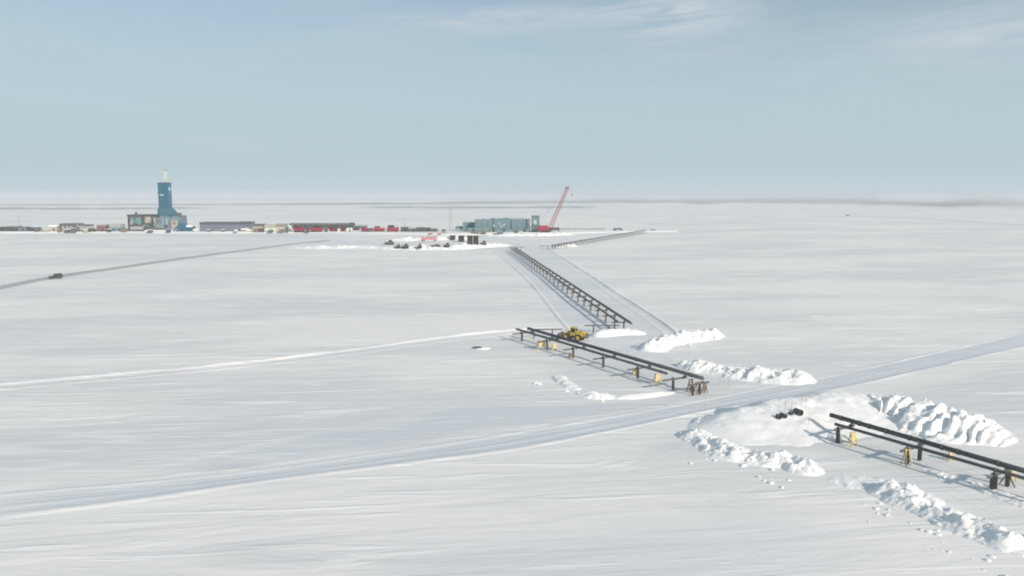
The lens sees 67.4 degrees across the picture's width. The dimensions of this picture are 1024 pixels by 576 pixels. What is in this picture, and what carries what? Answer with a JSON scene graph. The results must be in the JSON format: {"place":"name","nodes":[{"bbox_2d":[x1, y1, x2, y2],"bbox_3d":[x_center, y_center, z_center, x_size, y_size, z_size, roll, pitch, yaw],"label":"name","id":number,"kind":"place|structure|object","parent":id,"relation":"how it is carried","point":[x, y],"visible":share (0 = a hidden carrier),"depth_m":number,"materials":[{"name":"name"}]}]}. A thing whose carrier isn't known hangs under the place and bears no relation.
{"place":"outdoors","nodes":[
{"label":"outdoors","id":0,"kind":"place"},
{"bbox_2d":[0,207,210,209],"bbox_3d":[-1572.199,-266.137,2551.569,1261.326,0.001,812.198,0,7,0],"label":"tundra","id":1,"kind":"structure","parent":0,"point":[63,208],"depth_m":2415.99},
{"bbox_2d":[0,239,332,289],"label":"gravel road","id":2,"kind":"structure","parent":0,"point":[11,285],"depth_m":401.46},
{"bbox_2d":[48,273,62,278],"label":"dark car","id":3,"kind":"object","parent":2,"relation":"on","point":[57,275],"visible":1,"depth_m":338.45,"materials":[{"name":"grey paint"}]},
{"bbox_2d":[358,205,601,208],"bbox_3d":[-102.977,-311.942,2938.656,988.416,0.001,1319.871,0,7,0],"label":"tundra","id":4,"kind":"structure","parent":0,"point":[528,207],"depth_m":2648.76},
{"bbox_2d":[0,197,1023,575],"bbox_3d":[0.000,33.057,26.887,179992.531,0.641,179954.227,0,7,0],"label":"snow ground","id":5,"kind":"structure","parent":0,"point":[814,291],"depth_m":239.52,"materials":[{"name":"white snow"}]},
{"bbox_2d":[0,388,210,433],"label":"snow drift","id":6,"kind":"object","parent":5,"relation":"on","point":[20,413],"visible":1,"depth_m":132.36,"materials":[{"name":"white snow"}]},
{"bbox_2d":[0,398,484,487],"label":"scoured ice","id":7,"kind":"structure","parent":5,"relation":"on","point":[90,453],"depth_m":117.05,"materials":[{"name":"white ice"}]},
{"bbox_2d":[0,326,562,390],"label":"snow trail","id":8,"kind":"object","parent":5,"relation":"on","point":[220,366],"visible":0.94,"depth_m":167.41,"materials":[{"name":"white snow"}]},
{"bbox_2d":[287,245,381,248],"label":"snow bank","id":9,"kind":"structure","parent":5,"relation":"on","point":[340,247],"depth_m":542.70,"materials":[{"name":"white snow"}]},
{"bbox_2d":[0,220,677,234],"bbox_3d":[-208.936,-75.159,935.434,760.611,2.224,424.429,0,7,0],"label":"gravel pad","id":10,"kind":"object","parent":5,"relation":"on","point":[574,226],"visible":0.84,"depth_m":908.14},
{"bbox_2d":[0,227,7,230],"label":"site building","id":11,"kind":"structure","parent":10,"relation":"on","point":[3,228],"depth_m":777.55,"materials":[{"name":"grey metal"}]},
{"bbox_2d":[7,226,21,230],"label":"site building","id":12,"kind":"structure","parent":10,"relation":"on","point":[12,228],"depth_m":778.89,"materials":[{"name":"grey metal"}]},
{"bbox_2d":[18,227,27,230],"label":"site building","id":13,"kind":"structure","parent":10,"relation":"on","point":[22,228],"depth_m":780.48,"materials":[{"name":"purple metal"}]},
{"bbox_2d":[34,226,40,231],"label":"crate","id":14,"kind":"object","parent":10,"relation":"on","point":[37,228],"visible":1,"depth_m":774.76,"materials":[{"name":"grey metal"}]},
{"bbox_2d":[48,225,59,230],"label":"site building","id":15,"kind":"structure","parent":10,"relation":"on","point":[53,227],"depth_m":786.28,"materials":[{"name":"beige metal"}]},
{"bbox_2d":[59,223,83,230],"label":"site building","id":16,"kind":"structure","parent":10,"relation":"on","point":[69,225],"depth_m":783.19,"materials":[{"name":"white metal"}]},
{"bbox_2d":[84,224,93,227],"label":"site building","id":17,"kind":"structure","parent":10,"relation":"on","point":[88,225],"depth_m":812.96,"materials":[{"name":"white metal"}]},
{"bbox_2d":[96,224,109,230],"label":"site building","id":18,"kind":"structure","parent":10,"relation":"on","point":[102,227],"depth_m":778.89,"materials":[{"name":"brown metal"}]},
{"bbox_2d":[109,224,124,230],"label":"site building","id":19,"kind":"structure","parent":10,"relation":"on","point":[116,227],"depth_m":778.83,"materials":[{"name":"white metal"}]},
{"bbox_2d":[127,169,186,230],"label":"drilling rig","id":20,"kind":"object","parent":10,"relation":"on","point":[167,216],"visible":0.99,"depth_m":788.27,"materials":[{"name":"blue painted steel"},{"name":"brown steel"},{"name":"snow"}]},
{"bbox_2d":[177,222,186,230],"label":"cabin","id":21,"kind":"object","parent":10,"relation":"on","point":[181,226],"visible":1,"depth_m":774.41,"materials":[{"name":"blue metal"}]},
{"bbox_2d":[186,225,192,230],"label":"container","id":22,"kind":"object","parent":10,"relation":"on","point":[189,227],"visible":0.86,"depth_m":777.43,"materials":[{"name":"blue metal"}]},
{"bbox_2d":[199,222,246,230],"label":"site building","id":23,"kind":"structure","parent":10,"relation":"on","point":[219,226],"depth_m":781.59,"materials":[{"name":"purple metal"}]},
{"bbox_2d":[239,221,254,229],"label":"site building","id":24,"kind":"structure","parent":10,"relation":"on","point":[250,224],"depth_m":806.94,"materials":[{"name":"grey metal"}]},
{"bbox_2d":[253,224,264,230],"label":"site building","id":25,"kind":"structure","parent":10,"relation":"on","point":[257,226],"depth_m":781.59,"materials":[{"name":"beige metal"}]},
{"bbox_2d":[264,224,275,230],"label":"site building","id":26,"kind":"structure","parent":10,"relation":"on","point":[269,226],"depth_m":780.36,"materials":[{"name":"beige paint"}]},
{"bbox_2d":[276,224,287,230],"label":"site building","id":27,"kind":"structure","parent":10,"relation":"on","point":[278,226],"depth_m":782.92,"materials":[{"name":"beige metal"}]},
{"bbox_2d":[289,223,304,228],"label":"site building","id":28,"kind":"structure","parent":10,"relation":"on","point":[302,225],"depth_m":842.50,"materials":[{"name":"grey metal"}]},
{"bbox_2d":[293,226,304,231],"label":"red machine","id":29,"kind":"object","parent":10,"relation":"on","point":[297,229],"visible":1,"depth_m":772.26,"materials":[{"name":"paint"}]},
{"bbox_2d":[305,223,319,227],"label":"site building","id":30,"kind":"structure","parent":10,"relation":"on","point":[309,225],"depth_m":842.68,"materials":[{"name":"grey metal"}]},
{"bbox_2d":[310,226,322,231],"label":"red machine","id":31,"kind":"object","parent":10,"relation":"on","point":[317,229],"visible":1,"depth_m":772.26,"materials":[{"name":"paint"}]},
{"bbox_2d":[320,223,335,228],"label":"site building","id":32,"kind":"structure","parent":10,"relation":"on","point":[326,225],"depth_m":842.78,"materials":[{"name":"grey metal"}]},
{"bbox_2d":[335,223,348,228],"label":"site building","id":33,"kind":"structure","parent":10,"relation":"on","point":[344,225],"depth_m":842.78,"materials":[{"name":"grey metal"}]},
{"bbox_2d":[349,222,354,229],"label":"site building","id":34,"kind":"structure","parent":10,"relation":"on","point":[351,224],"depth_m":815.98,"materials":[{"name":"grey metal"}]},
{"bbox_2d":[361,227,369,231],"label":"red machine","id":35,"kind":"object","parent":10,"relation":"on","point":[364,229],"visible":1,"depth_m":772.38,"materials":[{"name":"paint"}]},
{"bbox_2d":[373,226,384,231],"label":"red machine","id":36,"kind":"object","parent":10,"relation":"on","point":[377,229],"visible":1,"depth_m":775.14,"materials":[{"name":"paint"}]},
{"bbox_2d":[387,225,398,231],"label":"red machine","id":37,"kind":"object","parent":10,"relation":"on","point":[391,228],"visible":1,"depth_m":772.32,"materials":[{"name":"paint"}]},
{"bbox_2d":[400,227,408,231],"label":"site building","id":38,"kind":"structure","parent":10,"relation":"on","point":[404,229],"depth_m":771.76,"materials":[{"name":"grey metal"}]},
{"bbox_2d":[408,228,416,231],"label":"site building","id":39,"kind":"structure","parent":10,"relation":"on","point":[412,229],"depth_m":771.76,"materials":[{"name":"grey metal"}]},
{"bbox_2d":[416,227,423,231],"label":"site building","id":40,"kind":"structure","parent":10,"relation":"on","point":[420,229],"depth_m":771.76,"materials":[{"name":"grey metal"}]},
{"bbox_2d":[423,227,430,231],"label":"site building","id":41,"kind":"structure","parent":10,"relation":"on","point":[427,229],"depth_m":771.88,"materials":[{"name":"grey metal"}]},
{"bbox_2d":[455,215,539,231],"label":"plant building","id":42,"kind":"structure","parent":10,"relation":"on","point":[505,224],"depth_m":770.54,"materials":[{"name":"teal metal"}]},
{"bbox_2d":[537,186,571,231],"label":"crawler crane","id":43,"kind":"object","parent":10,"relation":"on","point":[543,228],"visible":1,"depth_m":754.91,"materials":[{"name":"red metal"}]},
{"bbox_2d":[383,240,393,244],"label":"tracked machine","id":44,"kind":"object","parent":5,"relation":"on","point":[389,242],"visible":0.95,"depth_m":585.50,"materials":[{"name":"grey paint"}]},
{"bbox_2d":[123,395,700,480],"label":"scoured ice","id":45,"kind":"structure","parent":5,"relation":"on","point":[438,424],"depth_m":118.50,"materials":[{"name":"white ice"}]},
{"bbox_2d":[421,237,435,240],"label":"flatbed trailer","id":46,"kind":"object","parent":5,"relation":"on","point":[427,238],"visible":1,"depth_m":620.08,"materials":[{"name":"pink paint"}]},
{"bbox_2d":[385,235,480,240],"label":"snow bank","id":47,"kind":"structure","parent":5,"relation":"on","point":[438,238],"depth_m":640.22,"materials":[{"name":"white snow"}]},
{"bbox_2d":[379,242,511,250],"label":"snow bank","id":48,"kind":"structure","parent":5,"relation":"on","point":[464,246],"depth_m":532.59,"materials":[{"name":"white snow"}]},
{"bbox_2d":[467,235,472,244],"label":"tank box","id":49,"kind":"object","parent":48,"relation":"on","point":[470,239],"visible":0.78,"depth_m":546.46,"materials":[{"name":"green paint"}]},
{"bbox_2d":[473,236,478,244],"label":"tank box","id":50,"kind":"object","parent":48,"relation":"on","point":[476,240],"visible":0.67,"depth_m":555.54,"materials":[{"name":"green paint"}]},
{"bbox_2d":[458,235,463,241],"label":"tank box","id":51,"kind":"object","parent":5,"relation":"on","point":[460,238],"visible":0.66,"depth_m":619.63,"materials":[{"name":"green paint"}]},
{"bbox_2d":[358,354,590,396],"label":"snow drift","id":52,"kind":"object","parent":5,"relation":"on","point":[409,374],"visible":1,"depth_m":155.75,"materials":[{"name":"white snow"}]},
{"bbox_2d":[0,348,1023,566],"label":"snow drift","id":53,"kind":"object","parent":5,"relation":"on","point":[49,537],"visible":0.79,"depth_m":95.11,"materials":[{"name":"white snow"}]},
{"bbox_2d":[512,331,533,341],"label":"pipe support","id":54,"kind":"object","parent":5,"relation":"on","point":[521,333],"visible":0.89,"depth_m":192.84,"materials":[{"name":"metal"}]},
{"bbox_2d":[516,328,667,374],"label":"pipeline pipe","id":55,"kind":"object","parent":54,"relation":"on","point":[606,355],"visible":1,"depth_m":164.71,"materials":[{"name":"metal"}]},
{"bbox_2d":[527,327,703,379],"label":"pipeline pipe","id":56,"kind":"object","parent":54,"relation":"on","point":[689,374],"visible":1,"depth_m":161.47,"materials":[{"name":"metal"}]},
{"bbox_2d":[489,232,573,236],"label":"snow bank","id":57,"kind":"structure","parent":5,"relation":"on","point":[537,234],"depth_m":715.84,"materials":[{"name":"white snow"}]},
{"bbox_2d":[536,340,546,350],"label":"pipe stand","id":58,"kind":"object","parent":5,"relation":"on","point":[541,343],"visible":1,"depth_m":182.52,"materials":[{"name":"yellow paint"}]},
{"bbox_2d":[533,329,561,338],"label":"pipe support","id":59,"kind":"object","parent":5,"relation":"on","point":[545,329],"visible":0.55,"depth_m":196.51,"materials":[{"name":"metal"}]},
{"bbox_2d":[537,338,558,349],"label":"pipe support","id":60,"kind":"object","parent":5,"relation":"on","point":[546,340],"visible":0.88,"depth_m":182.69,"materials":[{"name":"metal"}]},
{"bbox_2d":[551,343,557,351],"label":"pipe stand","id":61,"kind":"object","parent":5,"relation":"on","point":[554,346],"visible":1,"depth_m":181.02,"materials":[{"name":"yellow paint"}]},
{"bbox_2d":[549,244,578,247],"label":"snow bank","id":62,"kind":"structure","parent":5,"relation":"on","point":[568,245],"depth_m":556.25,"materials":[{"name":"white snow"}]},
{"bbox_2d":[551,374,580,389],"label":"snow bank","id":63,"kind":"structure","parent":5,"relation":"on","point":[563,381],"depth_m":149.04,"materials":[{"name":"white snow"}]},
{"bbox_2d":[555,327,588,340],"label":"wheel loader","id":64,"kind":"object","parent":5,"relation":"on","point":[576,333],"visible":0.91,"depth_m":194.10,"materials":[{"name":"yellow metal"}]},
{"bbox_2d":[563,346,585,357],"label":"pipe support","id":65,"kind":"object","parent":5,"relation":"on","point":[572,348],"visible":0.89,"depth_m":173.16,"materials":[{"name":"metal"}]},
{"bbox_2d":[490,249,695,348],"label":"pipeline track","id":66,"kind":"structure","parent":5,"relation":"on","point":[567,311],"depth_m":267.43,"materials":[{"name":"white snow"}]},
{"bbox_2d":[577,391,615,399],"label":"snow bank","id":67,"kind":"structure","parent":5,"relation":"on","point":[596,395],"depth_m":138.70,"materials":[{"name":"white snow"}]},
{"bbox_2d":[585,325,618,332],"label":"pipe support","id":68,"kind":"object","parent":5,"relation":"on","point":[601,325],"visible":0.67,"depth_m":205.41,"materials":[{"name":"metal"}]},
{"bbox_2d":[590,328,645,336],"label":"snow bank","id":69,"kind":"structure","parent":5,"relation":"on","point":[614,332],"depth_m":201.38,"materials":[{"name":"white snow"}]},
{"bbox_2d":[612,321,625,328],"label":"pipe support","id":70,"kind":"object","parent":5,"relation":"on","point":[623,322],"visible":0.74,"depth_m":210.10,"materials":[{"name":"metal"}]},
{"bbox_2d":[333,506,908,575],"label":"scoured ice","id":71,"kind":"structure","parent":5,"relation":"on","point":[703,541],"depth_m":79.21,"materials":[{"name":"white ice"}]},
{"bbox_2d":[616,391,674,399],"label":"snow bank","id":72,"kind":"structure","parent":5,"relation":"on","point":[633,396],"depth_m":139.31,"materials":[{"name":"white snow"}]},
{"bbox_2d":[632,328,724,351],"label":"snow bank","id":73,"kind":"structure","parent":5,"relation":"on","point":[663,342],"depth_m":190.19,"materials":[{"name":"white snow"}]},
{"bbox_2d":[688,380,709,395],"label":"pipe support","id":74,"kind":"object","parent":5,"relation":"on","point":[699,388],"visible":0.83,"depth_m":141.17,"materials":[{"name":"metal"}]},
{"bbox_2d":[689,414,713,424],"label":"snow bank","id":75,"kind":"structure","parent":5,"relation":"on","point":[696,420],"depth_m":123.34,"materials":[{"name":"white snow"}]},
{"bbox_2d":[702,383,707,393],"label":"pipe stand","id":76,"kind":"object","parent":5,"relation":"on","point":[705,387],"visible":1,"depth_m":142.47,"materials":[{"name":"brown metal"}]},
{"bbox_2d":[675,359,816,384],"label":"snow bank","id":77,"kind":"structure","parent":5,"relation":"on","point":[763,375],"depth_m":152.97,"materials":[{"name":"white snow"}]},
{"bbox_2d":[677,428,824,475],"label":"snow bank","id":78,"kind":"structure","parent":5,"relation":"on","point":[706,443],"depth_m":105.48,"materials":[{"name":"white snow"}]},
{"bbox_2d":[687,390,904,446],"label":"snow bank","id":79,"kind":"structure","parent":5,"relation":"on","point":[759,423],"depth_m":120.41,"materials":[{"name":"white snow"}]},
{"bbox_2d":[779,412,787,418],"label":"pipe stub","id":80,"kind":"object","parent":79,"relation":"on","point":[783,415],"visible":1,"depth_m":120.34,"materials":[{"name":"black metal"}]},
{"bbox_2d":[793,408,803,415],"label":"pipe stub","id":81,"kind":"object","parent":79,"relation":"on","point":[799,412],"visible":1,"depth_m":121.26,"materials":[{"name":"black metal"}]},
{"bbox_2d":[829,433,854,443],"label":"snow bank","id":82,"kind":"structure","parent":5,"relation":"on","point":[844,439],"depth_m":113.88,"materials":[{"name":"white snow"}]},
{"bbox_2d":[899,443,923,464],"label":"pipe support","id":83,"kind":"object","parent":5,"relation":"on","point":[919,456],"visible":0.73,"depth_m":105.23,"materials":[{"name":"metal"}]},
{"bbox_2d":[802,433,1023,533],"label":"rack track","id":84,"kind":"structure","parent":5,"relation":"on","point":[876,457],"depth_m":101.06,"materials":[{"name":"white snow"}]},
{"bbox_2d":[833,423,854,443],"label":"pipe support","id":85,"kind":"object","parent":84,"relation":"on","point":[837,430],"visible":0.84,"depth_m":112.97,"materials":[{"name":"metal"}]},
{"bbox_2d":[829,413,1023,472],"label":"pipeline pipe","id":86,"kind":"object","parent":85,"relation":"on","point":[998,463],"visible":1,"depth_m":103.38,"materials":[{"name":"metal"}]},
{"bbox_2d":[846,432,858,447],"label":"pipe stand","id":87,"kind":"object","parent":84,"relation":"on","point":[853,436],"visible":0.99,"depth_m":111.54,"materials":[{"name":"yellow paint"}]},
{"bbox_2d":[900,448,912,466],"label":"pipe stand","id":88,"kind":"object","parent":84,"relation":"on","point":[905,453],"visible":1,"depth_m":103.57,"materials":[{"name":"yellow paint"}]},
{"bbox_2d":[915,467,1023,507],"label":"snow bank","id":89,"kind":"structure","parent":84,"relation":"on","point":[1008,497],"depth_m":95.72,"materials":[{"name":"white snow"}]},
{"bbox_2d":[986,468,1015,489],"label":"pipe support","id":90,"kind":"object","parent":84,"relation":"on","point":[993,478],"visible":0.63,"depth_m":94.56,"materials":[{"name":"metal"}]},
{"bbox_2d":[834,423,1023,479],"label":"pipeline pipe","id":91,"kind":"object","parent":90,"relation":"on","point":[993,469],"visible":1,"depth_m":100.50,"materials":[{"name":"metal"}]},
{"bbox_2d":[826,473,1023,557],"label":"snow bank","id":92,"kind":"structure","parent":5,"relation":"on","point":[930,508],"depth_m":86.77,"materials":[{"name":"white snow"}]},
{"bbox_2d":[865,394,1017,446],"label":"snow bank","id":93,"kind":"structure","parent":5,"relation":"on","point":[928,420],"depth_m":117.77,"materials":[{"name":"white snow"}]},
{"bbox_2d":[0,332,1023,520],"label":"ice road","id":94,"kind":"structure","parent":0,"point":[22,504],"depth_m":110.74,"materials":[{"name":"white snow"}]},
{"bbox_2d":[0,198,1023,208],"bbox_3d":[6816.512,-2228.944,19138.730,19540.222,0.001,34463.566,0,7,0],"label":"tundra","id":95,"kind":"structure","parent":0,"point":[1006,203],"depth_m":5110.64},
{"bbox_2d":[0,198,1023,199],"bbox_3d":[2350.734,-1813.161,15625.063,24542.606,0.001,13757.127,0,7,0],"label":"tundra","id":96,"kind":"structure","parent":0,"point":[391,199],"depth_m":11553.88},
{"bbox_2d":[0,0,1023,196],"label":"sky","id":97,"kind":"structure","parent":0,"point":[232,98],"materials":[{"name":"blue"}]},
{"bbox_2d":[556,343,757,395],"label":"work track","id":98,"kind":"structure","parent":0,"point":[646,376],"depth_m":161.70,"materials":[{"name":"white snow"}]},
{"bbox_2d":[593,355,615,367],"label":"pipe support","id":99,"kind":"object","parent":98,"relation":"on","point":[603,359],"visible":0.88,"depth_m":163.38,"materials":[{"name":"metal"}]},
{"bbox_2d":[627,365,650,378],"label":"pipe support","id":100,"kind":"object","parent":98,"relation":"on","point":[637,368],"visible":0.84,"depth_m":153.37,"materials":[{"name":"metal"}]},
{"bbox_2d":[652,373,662,384],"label":"pipe stand","id":101,"kind":"object","parent":98,"relation":"on","point":[657,376],"visible":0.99,"depth_m":148.72,"materials":[{"name":"yellow paint"}]},
{"bbox_2d":[662,375,686,389],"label":"pipe support","id":102,"kind":"object","parent":98,"relation":"on","point":[673,379],"visible":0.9,"depth_m":144.45,"materials":[{"name":"metal"}]},
{"bbox_2d":[686,379,694,392],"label":"pipe stand","id":103,"kind":"object","parent":98,"relation":"on","point":[689,386],"visible":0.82,"depth_m":143.39,"materials":[{"name":"brown metal"}]},
{"bbox_2d":[849,215,1023,225],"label":"track","id":104,"kind":"structure","parent":0,"point":[943,220],"depth_m":1193.19,"materials":[{"name":"white snow"}]},
{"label":"pipe support","id":105,"kind":"object","parent":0,"visible":0},
{"bbox_2d":[511,247,618,322],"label":"pipeline pipe","id":106,"kind":"object","parent":105,"relation":"on","point":[607,314],"visible":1,"depth_m":270.01,"materials":[{"name":"metal"}]},
{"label":"pipe support","id":107,"kind":"object","parent":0,"visible":0},
{"bbox_2d":[514,247,631,323],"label":"pipeline pipe","id":108,"kind":"object","parent":107,"relation":"on","point":[607,307],"visible":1,"depth_m":264.81,"materials":[{"name":"metal"}]},
{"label":"pipe support","id":109,"kind":"object","parent":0,"visible":0},
{"bbox_2d":[551,230,641,245],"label":"pipeline pipe","id":110,"kind":"object","parent":109,"relation":"on","point":[591,238],"visible":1,"depth_m":596.23,"materials":[{"name":"metal"}]},
{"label":"pipe support","id":111,"kind":"object","parent":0,"visible":0},
{"bbox_2d":[558,230,644,244],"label":"pipeline pipe","id":112,"kind":"object","parent":111,"relation":"on","point":[599,237],"visible":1,"depth_m":621.16,"materials":[{"name":"grey metal"}]}
]}

